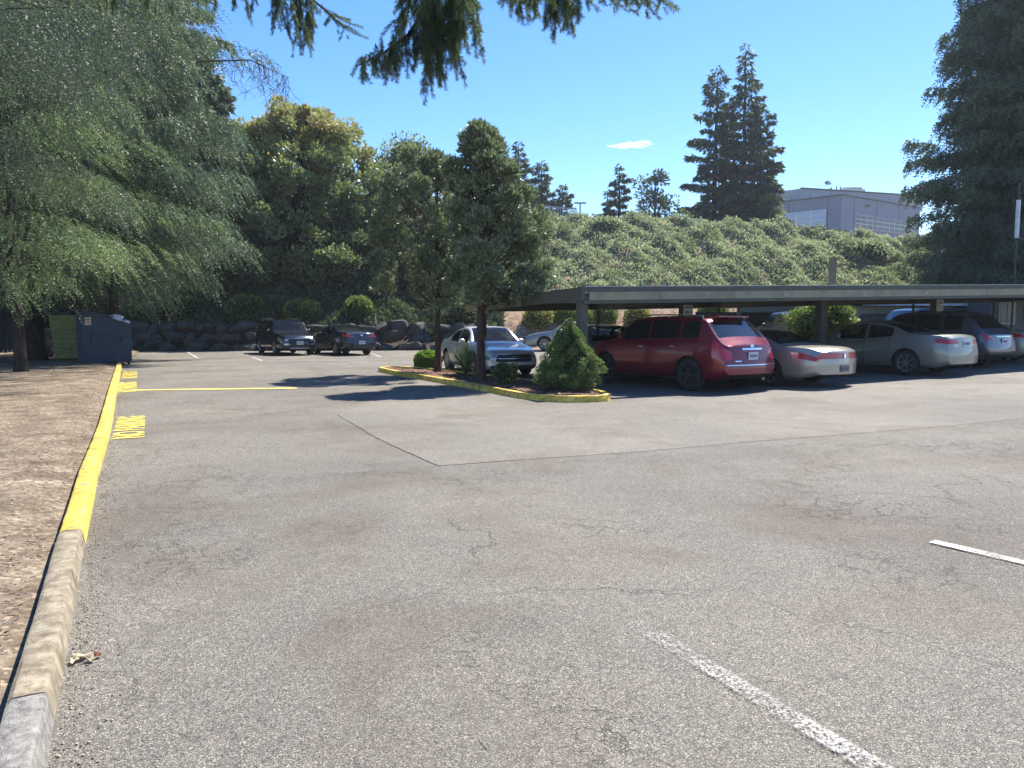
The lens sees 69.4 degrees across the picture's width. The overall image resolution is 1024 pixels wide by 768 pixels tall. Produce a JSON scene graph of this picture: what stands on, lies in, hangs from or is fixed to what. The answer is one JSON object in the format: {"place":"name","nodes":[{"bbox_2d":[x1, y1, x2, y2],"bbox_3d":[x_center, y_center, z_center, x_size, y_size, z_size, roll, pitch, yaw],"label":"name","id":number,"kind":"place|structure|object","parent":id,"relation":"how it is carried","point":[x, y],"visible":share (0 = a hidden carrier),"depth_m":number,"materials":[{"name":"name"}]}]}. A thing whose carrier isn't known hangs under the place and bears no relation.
{"place":"outdoors","nodes":[
{"label":"outdoors","id":0,"kind":"place"},
{"bbox_2d":[0,332,141,723],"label":"dirt ground","id":1,"kind":"structure","parent":0,"point":[18,528],"depth_m":7.90,"materials":[{"name":"soil"}]},
{"bbox_2d":[0,306,12,352],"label":"board fence","id":2,"kind":"object","parent":1,"relation":"on","point":[6,337],"visible":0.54,"depth_m":32.63,"materials":[{"name":"wood"}]},
{"bbox_2d":[0,372,108,654],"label":"bark scraps","id":3,"kind":"object","parent":1,"relation":"on","point":[3,634],"visible":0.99,"depth_m":6.13,"materials":[{"name":"wood"}]},
{"bbox_2d":[27,307,97,358],"bbox_3d":[-17.709,-2.019,29.227,2.357,2.004,1.500,-3,6,-33],"label":"dumpster","id":4,"kind":"object","parent":1,"relation":"on","point":[63,332],"visible":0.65,"depth_m":28.71,"materials":[{"name":"metal"}]},
{"bbox_2d":[0,0,193,258],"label":"fir tree","id":5,"kind":"object","parent":1,"relation":"on","point":[44,49],"visible":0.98,"depth_m":14.12,"materials":[{"name":"green plant"}]},
{"bbox_2d":[0,0,227,359],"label":"spruce tree","id":6,"kind":"object","parent":1,"relation":"on","point":[34,338],"visible":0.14,"depth_m":28.32,"materials":[{"name":"green plant"}]},
{"bbox_2d":[0,0,243,371],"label":"spruce tree","id":7,"kind":"object","parent":1,"relation":"on","point":[82,253],"visible":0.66,"depth_m":21.20,"materials":[{"name":"green plant"}]},
{"bbox_2d":[0,0,263,314],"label":"spruce tree","id":8,"kind":"object","parent":1,"relation":"on","point":[178,129],"visible":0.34,"depth_m":28.32,"materials":[{"name":"green plant"}]},
{"bbox_2d":[0,0,307,325],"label":"spruce tree","id":9,"kind":"object","parent":1,"relation":"on","point":[244,250],"visible":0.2,"depth_m":29.31,"materials":[{"name":"green plant"}]},
{"bbox_2d":[54,0,680,105],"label":"overhanging fir","id":10,"kind":"object","parent":1,"relation":"on","point":[440,30],"visible":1,"depth_m":3.57,"materials":[{"name":"green plant"}]},
{"bbox_2d":[3,216,915,364],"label":"terrain","id":11,"kind":"structure","parent":0,"point":[516,326],"depth_m":48.43,"materials":[{"name":"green plant"}]},
{"bbox_2d":[0,117,66,347],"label":"background spruce","id":12,"kind":"object","parent":11,"relation":"on","point":[50,309],"visible":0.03,"depth_m":41.71,"materials":[{"name":"green plant"}]},
{"bbox_2d":[133,301,165,321],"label":"round shrub","id":13,"kind":"object","parent":11,"relation":"on","point":[137,311],"visible":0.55,"depth_m":43.16,"materials":[{"name":"green plant"}]},
{"bbox_2d":[136,337,164,351],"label":"boulder","id":14,"kind":"object","parent":11,"relation":"on","point":[153,344],"visible":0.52,"depth_m":40.51,"materials":[{"name":"stone"}]},
{"bbox_2d":[158,341,177,350],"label":"boulder","id":15,"kind":"object","parent":11,"relation":"on","point":[166,346],"visible":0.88,"depth_m":40.48,"materials":[{"name":"stone"}]},
{"bbox_2d":[160,330,185,343],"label":"boulder","id":16,"kind":"object","parent":15,"relation":"on","point":[174,337],"visible":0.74,"depth_m":40.90,"materials":[{"name":"stone"}]},
{"bbox_2d":[97,0,243,233],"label":"background spruce","id":17,"kind":"object","parent":11,"relation":"on","point":[215,37],"visible":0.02,"depth_m":50.19,"materials":[{"name":"green plant"}]},
{"bbox_2d":[156,294,207,318],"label":"round shrub","id":18,"kind":"object","parent":11,"relation":"on","point":[191,305],"visible":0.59,"depth_m":43.45,"materials":[{"name":"green plant"}]},
{"bbox_2d":[137,40,272,275],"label":"background spruce","id":19,"kind":"object","parent":11,"relation":"on","point":[224,100],"visible":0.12,"depth_m":45.51,"materials":[{"name":"green plant"}]},
{"bbox_2d":[214,332,235,345],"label":"boulder","id":20,"kind":"object","parent":11,"relation":"on","point":[226,338],"visible":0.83,"depth_m":40.94,"materials":[{"name":"stone"}]},
{"bbox_2d":[225,321,256,332],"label":"boulder","id":21,"kind":"object","parent":20,"relation":"on","point":[242,326],"visible":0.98,"depth_m":41.20,"materials":[{"name":"stone"}]},
{"bbox_2d":[0,276,458,348],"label":"leaf litter","id":22,"kind":"object","parent":11,"relation":"on","point":[246,340],"visible":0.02,"depth_m":42.91,"materials":[{"name":"plant"}]},
{"bbox_2d":[44,184,506,334],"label":"undergrowth","id":23,"kind":"object","parent":22,"relation":"on","point":[408,312],"visible":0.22,"depth_m":44.83,"materials":[{"name":"plant"}]},
{"bbox_2d":[223,293,266,318],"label":"round shrub","id":24,"kind":"object","parent":11,"relation":"on","point":[245,305],"visible":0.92,"depth_m":43.23,"materials":[{"name":"green plant"}]},
{"bbox_2d":[217,197,310,298],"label":"understorey tree","id":25,"kind":"object","parent":11,"relation":"on","point":[243,279],"visible":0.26,"depth_m":45.21,"materials":[{"name":"green plant"}]},
{"bbox_2d":[282,296,322,322],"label":"round shrub","id":26,"kind":"object","parent":11,"relation":"on","point":[303,309],"visible":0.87,"depth_m":43.10,"materials":[{"name":"green plant"}]},
{"bbox_2d":[221,93,407,291],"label":"maple tree","id":27,"kind":"object","parent":11,"relation":"on","point":[326,153],"visible":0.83,"depth_m":45.34,"materials":[{"name":"green plant"}]},
{"bbox_2d":[297,195,385,294],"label":"understorey tree","id":28,"kind":"object","parent":11,"relation":"on","point":[354,224],"visible":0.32,"depth_m":46.37,"materials":[{"name":"green plant"}]},
{"bbox_2d":[343,295,374,320],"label":"round shrub","id":29,"kind":"object","parent":11,"relation":"on","point":[357,306],"visible":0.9,"depth_m":43.67,"materials":[{"name":"green plant"}]},
{"bbox_2d":[375,341,392,350],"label":"boulder","id":30,"kind":"object","parent":11,"relation":"on","point":[381,346],"visible":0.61,"depth_m":40.61,"materials":[{"name":"stone"}]},
{"bbox_2d":[381,330,405,342],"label":"boulder","id":31,"kind":"object","parent":30,"relation":"on","point":[391,336],"visible":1,"depth_m":41.04,"materials":[{"name":"stone"}]},
{"bbox_2d":[355,214,427,284],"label":"understorey tree","id":32,"kind":"object","parent":11,"relation":"on","point":[414,229],"visible":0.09,"depth_m":47.27,"materials":[{"name":"green plant"}]},
{"bbox_2d":[358,130,450,232],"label":"broadleaf tree","id":33,"kind":"object","parent":11,"relation":"on","point":[392,158],"visible":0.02,"depth_m":51.84,"materials":[{"name":"green plant"}]},
{"bbox_2d":[407,331,430,348],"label":"boulder","id":34,"kind":"object","parent":11,"relation":"on","point":[424,337],"visible":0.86,"depth_m":41.21,"materials":[{"name":"stone"}]},
{"bbox_2d":[440,300,476,325],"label":"round shrub","id":35,"kind":"object","parent":11,"relation":"on","point":[457,315],"visible":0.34,"depth_m":42.21,"materials":[{"name":"green plant"}]},
{"bbox_2d":[510,141,539,208],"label":"fir tree","id":36,"kind":"object","parent":11,"relation":"on","point":[526,169],"visible":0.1,"depth_m":82.02,"materials":[{"name":"green plant"}]},
{"bbox_2d":[521,311,553,328],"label":"round shrub","id":37,"kind":"object","parent":11,"relation":"on","point":[539,319],"visible":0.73,"depth_m":42.81,"materials":[{"name":"green plant"}]},
{"bbox_2d":[530,160,563,213],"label":"fir tree","id":38,"kind":"object","parent":11,"relation":"on","point":[543,185],"visible":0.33,"depth_m":83.69,"materials":[{"name":"green plant"}]},
{"bbox_2d":[551,184,575,216],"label":"fir tree","id":39,"kind":"object","parent":11,"relation":"on","point":[565,198],"visible":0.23,"depth_m":84.15,"materials":[{"name":"green plant"}]},
{"bbox_2d":[553,310,575,322],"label":"round shrub","id":40,"kind":"object","parent":11,"relation":"on","point":[561,316],"visible":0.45,"depth_m":43.40,"materials":[{"name":"green plant"}]},
{"bbox_2d":[584,215,625,231],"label":"round shrub","id":41,"kind":"object","parent":11,"relation":"on","point":[597,222],"visible":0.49,"depth_m":55.22,"materials":[{"name":"green plant"}]},
{"bbox_2d":[592,310,618,323],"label":"round shrub","id":42,"kind":"object","parent":11,"relation":"on","point":[610,316],"visible":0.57,"depth_m":43.82,"materials":[{"name":"green plant"}]},
{"bbox_2d":[597,162,632,218],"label":"fir tree","id":43,"kind":"object","parent":11,"relation":"on","point":[615,202],"visible":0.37,"depth_m":80.17,"materials":[{"name":"green plant"}]},
{"bbox_2d":[623,309,650,326],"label":"round shrub","id":44,"kind":"object","parent":11,"relation":"on","point":[631,316],"visible":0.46,"depth_m":43.14,"materials":[{"name":"green plant"}]},
{"bbox_2d":[631,168,679,220],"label":"pine tree","id":45,"kind":"object","parent":11,"relation":"on","point":[655,200],"visible":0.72,"depth_m":79.96,"materials":[{"name":"green plant"}]},
{"bbox_2d":[675,65,742,221],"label":"fir tree","id":46,"kind":"object","parent":11,"relation":"on","point":[705,207],"visible":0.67,"depth_m":77.45,"materials":[{"name":"foliage"},{"name":"bark"}]},
{"bbox_2d":[524,207,908,285],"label":"bramble patches","id":47,"kind":"object","parent":11,"relation":"on","point":[682,259],"visible":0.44,"depth_m":53.67,"materials":[{"name":"green plant"}]},
{"bbox_2d":[505,209,934,292],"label":"ivy ground cover","id":48,"kind":"object","parent":11,"relation":"on","point":[781,252],"visible":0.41,"depth_m":53.18,"materials":[{"name":"green plant"}]},
{"bbox_2d":[702,43,786,223],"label":"fir tree","id":49,"kind":"object","parent":11,"relation":"on","point":[738,154],"visible":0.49,"depth_m":75.35,"materials":[{"name":"green plant"}]},
{"bbox_2d":[727,107,793,225],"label":"fir tree","id":50,"kind":"object","parent":11,"relation":"on","point":[772,168],"visible":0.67,"depth_m":73.60,"materials":[{"name":"green plant"}]},
{"bbox_2d":[754,192,795,226],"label":"broadleaf tree","id":51,"kind":"object","parent":11,"relation":"on","point":[766,200],"visible":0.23,"depth_m":72.35,"materials":[{"name":"green plant"}]},
{"bbox_2d":[782,305,861,341],"bbox_3d":[12.795,-2.416,30.392,3.229,2.565,2.692,0,5,0],"label":"leafy bush","id":52,"kind":"object","parent":11,"relation":"on","point":[800,320],"visible":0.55,"depth_m":29.77,"materials":[{"name":"green plant"}]},
{"bbox_2d":[828,257,837,284],"bbox_3d":[16.306,-4.112,37.788,0.340,4.633,0.340,0,5,0],"label":"wooden post","id":53,"kind":"object","parent":11,"relation":"on","point":[832,270],"visible":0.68,"depth_m":37.53,"materials":[{"name":"grey wood"}]},
{"bbox_2d":[776,186,922,239],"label":"office building","id":54,"kind":"structure","parent":11,"relation":"on","point":[848,208],"depth_m":113.17,"materials":[{"name":"grey concrete"}]},
{"bbox_2d":[785,209,825,226],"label":"window","id":55,"kind":"structure","parent":54,"relation":"in","point":[812,217],"depth_m":111.57,"materials":[{"name":"blue glass"}]},
{"bbox_2d":[855,214,914,234],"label":"window","id":56,"kind":"structure","parent":54,"relation":"in","point":[868,222],"depth_m":114.34,"materials":[{"name":"grey glass"}]},
{"bbox_2d":[844,237,894,265],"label":"round shrub","id":57,"kind":"object","parent":11,"relation":"on","point":[873,251],"visible":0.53,"depth_m":54.99,"materials":[{"name":"green plant"}]},
{"bbox_2d":[850,303,967,330],"bbox_3d":[19.730,-2.977,37.353,10.000,2.100,7.000,-1,5,-12],"label":"garage row","id":58,"kind":"object","parent":11,"relation":"on","point":[871,312],"visible":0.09,"depth_m":34.06,"materials":[{"name":"metal"}]},
{"bbox_2d":[856,305,894,330],"bbox_3d":[16.875,-2.717,34.273,2.150,2.060,0.060,-1,5,-12],"label":"door","id":59,"kind":"structure","parent":58,"relation":"in","point":[863,317],"depth_m":34.15,"materials":[{"name":"metal"}]},
{"bbox_2d":[896,0,1023,284],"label":"fir tree","id":60,"kind":"object","parent":11,"relation":"on","point":[988,107],"visible":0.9,"depth_m":37.31,"materials":[{"name":"green needle foliage"},{"name":"bark"}]},
{"bbox_2d":[950,302,1023,329],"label":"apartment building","id":61,"kind":"structure","parent":11,"relation":"on","point":[1003,313],"depth_m":33.12,"materials":[{"name":"metal"}]},
{"bbox_2d":[998,302,1015,323],"bbox_3d":[22.104,-3.167,33.035,0.900,1.000,0.095,-1,5,-14],"label":"window","id":62,"kind":"structure","parent":61,"relation":"in","point":[1004,310],"depth_m":32.99,"materials":[{"name":"grey glass"}]},
{"bbox_2d":[1010,183,1023,328],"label":"light pole","id":63,"kind":"object","parent":11,"relation":"on","point":[1017,219],"visible":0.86,"depth_m":30.54,"materials":[{"name":"metal"}]},
{"bbox_2d":[384,367,601,395],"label":"island ground","id":64,"kind":"structure","parent":0,"point":[522,387],"depth_m":17.65,"materials":[{"name":"soil"}]},
{"bbox_2d":[362,142,474,371],"bbox_3d":[-2.641,-3.596,22.301,3.677,7.114,3.601,0,5,0],"label":"evergreen tree","id":65,"kind":"object","parent":64,"relation":"on","point":[385,205],"visible":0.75,"depth_m":21.83,"materials":[{"name":"green plant"}]},
{"bbox_2d":[413,349,443,367],"bbox_3d":[-2.710,-0.795,23.981,1.040,0.714,0.902,0,5,0],"label":"hedge shrub","id":66,"kind":"object","parent":64,"relation":"on","point":[424,358],"visible":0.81,"depth_m":23.70,"materials":[{"name":"green plant"}]},
{"bbox_2d":[441,341,476,375],"bbox_3d":[-1.341,-0.732,21.049,1.475,1.015,1.416,0,5,0],"label":"yucca plant","id":67,"kind":"object","parent":64,"relation":"on","point":[465,359],"visible":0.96,"depth_m":20.98,"materials":[{"name":"green plant"}]},
{"bbox_2d":[378,366,611,396],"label":"wood chips","id":68,"kind":"object","parent":64,"relation":"on","point":[592,391],"visible":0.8,"depth_m":17.70,"materials":[{"name":"wood"}]},
{"bbox_2d":[437,117,559,381],"bbox_3d":[-0.314,-3.206,18.660,3.128,6.949,3.387,0,5,0],"label":"evergreen tree","id":69,"kind":"object","parent":64,"relation":"on","point":[490,169],"visible":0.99,"depth_m":18.05,"materials":[{"name":"green plant"}]},
{"bbox_2d":[490,361,511,383],"bbox_3d":[-0.215,-0.251,17.828,0.621,0.609,0.524,0,5,0],"label":"stubby shrub","id":70,"kind":"object","parent":64,"relation":"on","point":[499,371],"visible":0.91,"depth_m":17.70,"materials":[{"name":"green plant"}]},
{"bbox_2d":[532,317,608,389],"bbox_3d":[1.273,-0.629,16.253,1.694,1.685,1.662,0,5,0],"label":"dwarf conifer","id":71,"kind":"object","parent":64,"relation":"on","point":[570,360],"visible":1,"depth_m":15.95,"materials":[{"name":"foliage"},{"name":"bark"}]},
{"bbox_2d":[46,0,985,235],"label":"sky","id":72,"kind":"structure","parent":0,"point":[845,81],"materials":[{"name":"blue"}]},
{"bbox_2d":[46,347,1023,767],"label":"parking lot asphalt","id":73,"kind":"structure","parent":0,"point":[300,569],"depth_m":4.39,"materials":[{"name":"asphalt"}]},
{"bbox_2d":[0,693,53,767],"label":"kerb","id":74,"kind":"structure","parent":73,"relation":"on","point":[26,727],"depth_m":2.71,"materials":[{"name":"grey concrete"}]},
{"bbox_2d":[7,529,84,718],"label":"kerb","id":75,"kind":"structure","parent":73,"relation":"on","point":[40,668],"depth_m":3.64,"materials":[{"name":"concrete"}]},
{"bbox_2d":[59,448,103,544],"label":"kerb","id":76,"kind":"structure","parent":73,"relation":"on","point":[79,511],"depth_m":6.38,"materials":[{"name":"yellow paint"}]},
{"bbox_2d":[88,416,111,457],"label":"kerb","id":77,"kind":"structure","parent":73,"relation":"on","point":[100,439],"depth_m":9.80,"materials":[{"name":"yellow paint"}]},
{"bbox_2d":[54,371,149,767],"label":"grit","id":78,"kind":"object","parent":73,"relation":"on","point":[77,743],"visible":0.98,"depth_m":3.81,"materials":[{"name":"gravel"}]},
{"bbox_2d":[72,309,132,364],"bbox_3d":[-15.140,-1.739,27.395,1.707,2.054,1.940,-4,6,-37],"label":"dumpster","id":79,"kind":"object","parent":73,"relation":"on","point":[102,338],"visible":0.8,"depth_m":26.69,"materials":[{"name":"metal"}]},
{"bbox_2d":[111,416,144,438],"bbox_3d":[-5.855,0.643,11.341,0.420,0.001,2.611,-2,5,-26],"label":"no parking stencil","id":80,"kind":"object","parent":73,"relation":"on","point":[131,425],"visible":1,"depth_m":11.18},
{"bbox_2d":[256,318,315,354],"bbox_3d":[-11.258,-2.373,36.690,2.183,1.754,4.945,-3,6,-33],"label":"black crossover","id":81,"kind":"object","parent":73,"relation":"on","point":[276,340],"visible":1,"depth_m":35.24,"materials":[{"name":"paint"}]},
{"bbox_2d":[314,324,375,354],"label":"dark hatchback","id":82,"kind":"object","parent":73,"relation":"on","point":[337,339],"visible":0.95,"depth_m":35.03,"materials":[{"name":"blue paint"}]},
{"bbox_2d":[441,326,536,373],"bbox_3d":[-0.830,-1.104,23.419,2.134,1.459,5.151,-2,5,-21],"label":"silver sedan","id":83,"kind":"object","parent":73,"relation":"on","point":[499,349],"visible":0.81,"depth_m":22.05,"materials":[{"name":"paint"}]},
{"bbox_2d":[378,366,609,402],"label":"island kerb","id":84,"kind":"structure","parent":73,"relation":"on","point":[551,398],"depth_m":16.34,"materials":[{"name":"yellow paint"}]},
{"bbox_2d":[525,321,620,350],"bbox_3d":[3.119,-2.442,37.431,4.877,1.463,2.106,1,5,12],"label":"light grey sedan","id":85,"kind":"object","parent":73,"relation":"on","point":[540,340],"visible":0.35,"depth_m":36.91,"materials":[{"name":"paint"}]},
{"bbox_2d":[588,324,644,375],"bbox_3d":[2.760,-1.064,22.449,2.142,1.489,5.032,-1,5,-14],"label":"grey sedan","id":86,"kind":"object","parent":73,"relation":"on","point":[593,340],"visible":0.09,"depth_m":22.16,"materials":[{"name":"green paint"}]},
{"bbox_2d":[339,372,1023,465],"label":"asphalt resurfaced","id":87,"kind":"structure","parent":73,"relation":"on","point":[438,424],"depth_m":12.36,"materials":[{"name":"asphalt"}]},
{"bbox_2d":[592,314,774,390],"bbox_3d":[4.003,-0.857,18.492,2.203,1.756,5.083,-3,6,-32],"label":"red crossover","id":88,"kind":"object","parent":73,"relation":"on","point":[690,352],"visible":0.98,"depth_m":16.97,"materials":[{"name":"paint"}]},
{"bbox_2d":[624,320,651,338],"bbox_3d":[3.105,-1.342,18.371,0.147,0.472,0.906,-3,6,-32],"label":"side window","id":89,"kind":"structure","parent":88,"relation":"in","point":[640,329],"depth_m":18.31,"materials":[{"name":"black glass"}]},
{"bbox_2d":[650,320,681,337],"bbox_3d":[3.646,-1.291,17.525,0.143,0.436,0.949,-3,6,-32],"label":"side window","id":90,"kind":"structure","parent":88,"relation":"in","point":[661,328],"depth_m":17.51,"materials":[{"name":"black glass"}]},
{"bbox_2d":[682,321,701,337],"bbox_3d":[4.087,-1.243,16.832,0.132,0.397,0.537,-3,6,-32],"label":"side window","id":91,"kind":"structure","parent":88,"relation":"in","point":[691,329],"depth_m":16.82,"materials":[{"name":"black glass"}]},
{"bbox_2d":[709,320,762,337],"bbox_3d":[5.089,-1.247,16.749,1.506,0.385,0.383,-3,6,-32],"label":"rear window","id":92,"kind":"structure","parent":88,"relation":"in","point":[726,328],"depth_m":16.70,"materials":[{"name":"grey glass"}]},
{"bbox_2d":[465,284,1023,387],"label":"carport","id":93,"kind":"object","parent":73,"relation":"on","point":[820,298],"visible":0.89,"depth_m":19.00,"materials":[{"name":"metal"}]},
{"bbox_2d":[695,306,800,327],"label":"carport","id":94,"kind":"object","parent":73,"relation":"on","point":[758,316],"visible":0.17,"depth_m":42.14,"materials":[{"name":"metal"}]},
{"bbox_2d":[629,620,893,767],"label":"stall line","id":95,"kind":"object","parent":73,"relation":"on","point":[829,740],"visible":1,"depth_m":2.92,"materials":[{"name":"paint"}]},
{"bbox_2d":[757,312,792,342],"bbox_3d":[12.948,-2.498,34.432,2.200,1.739,4.976,0,5,-5],"label":"dark suv","id":96,"kind":"object","parent":73,"relation":"on","point":[775,321],"visible":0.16,"depth_m":34.07,"materials":[{"name":"grey paint"}]},
{"bbox_2d":[758,329,856,385],"bbox_3d":[6.147,-0.777,19.431,2.169,1.358,5.730,-3,6,-32],"label":"champagne coupe","id":97,"kind":"object","parent":73,"relation":"on","point":[806,359],"visible":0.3,"depth_m":17.20,"materials":[{"name":"paint"}]},
{"bbox_2d":[810,320,977,374],"bbox_3d":[10.593,-1.112,21.463,2.115,1.478,4.987,-3,6,-32],"label":"beige sedan","id":98,"kind":"object","parent":73,"relation":"on","point":[901,351],"visible":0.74,"depth_m":19.96,"materials":[{"name":"grey paint"}]},
{"bbox_2d":[877,308,968,328],"bbox_3d":[18.280,-2.350,31.517,5.176,1.769,2.200,-1,5,-10],"label":"blue minivan","id":99,"kind":"object","parent":73,"relation":"on","point":[892,314],"visible":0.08,"depth_m":30.85,"materials":[{"name":"grey paint"}]},
{"bbox_2d":[854,312,1014,367],"bbox_3d":[12.979,-1.441,23.394,2.128,1.680,4.807,-3,6,-32],"label":"grey crossover","id":100,"kind":"object","parent":73,"relation":"on","point":[992,335],"visible":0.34,"depth_m":21.76,"materials":[{"name":"paint"}]},
{"bbox_2d":[886,315,915,329],"bbox_3d":[12.184,-1.906,23.188,0.152,0.477,0.885,-3,6,-32],"label":"side window","id":101,"kind":"structure","parent":100,"relation":"in","point":[906,319],"depth_m":23.07,"materials":[{"name":"black glass"}]},
{"bbox_2d":[917,315,942,329],"bbox_3d":[12.663,-1.862,22.439,0.148,0.454,0.700,-3,6,-32],"label":"side window","id":102,"kind":"structure","parent":100,"relation":"in","point":[931,322],"depth_m":22.43,"materials":[{"name":"black glass"}]},
{"bbox_2d":[943,315,963,328],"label":"side window","id":103,"kind":"structure","parent":100,"relation":"in","point":[951,321],"depth_m":21.85,"materials":[{"name":"black glass"}]},
{"bbox_2d":[971,315,1005,328],"bbox_3d":[14.004,-1.828,21.748,1.438,0.404,0.377,-3,6,-32],"label":"rear window","id":104,"kind":"structure","parent":100,"relation":"in","point":[983,321],"depth_m":21.68,"materials":[{"name":"black glass"}]},
{"bbox_2d":[930,540,1023,562],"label":"stall line","id":105,"kind":"object","parent":73,"relation":"on","point":[956,546],"visible":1,"depth_m":5.18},
{"bbox_2d":[989,326,1023,362],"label":"pale sedan","id":106,"kind":"object","parent":73,"relation":"on","point":[1018,336],"visible":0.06,"depth_m":22.71,"materials":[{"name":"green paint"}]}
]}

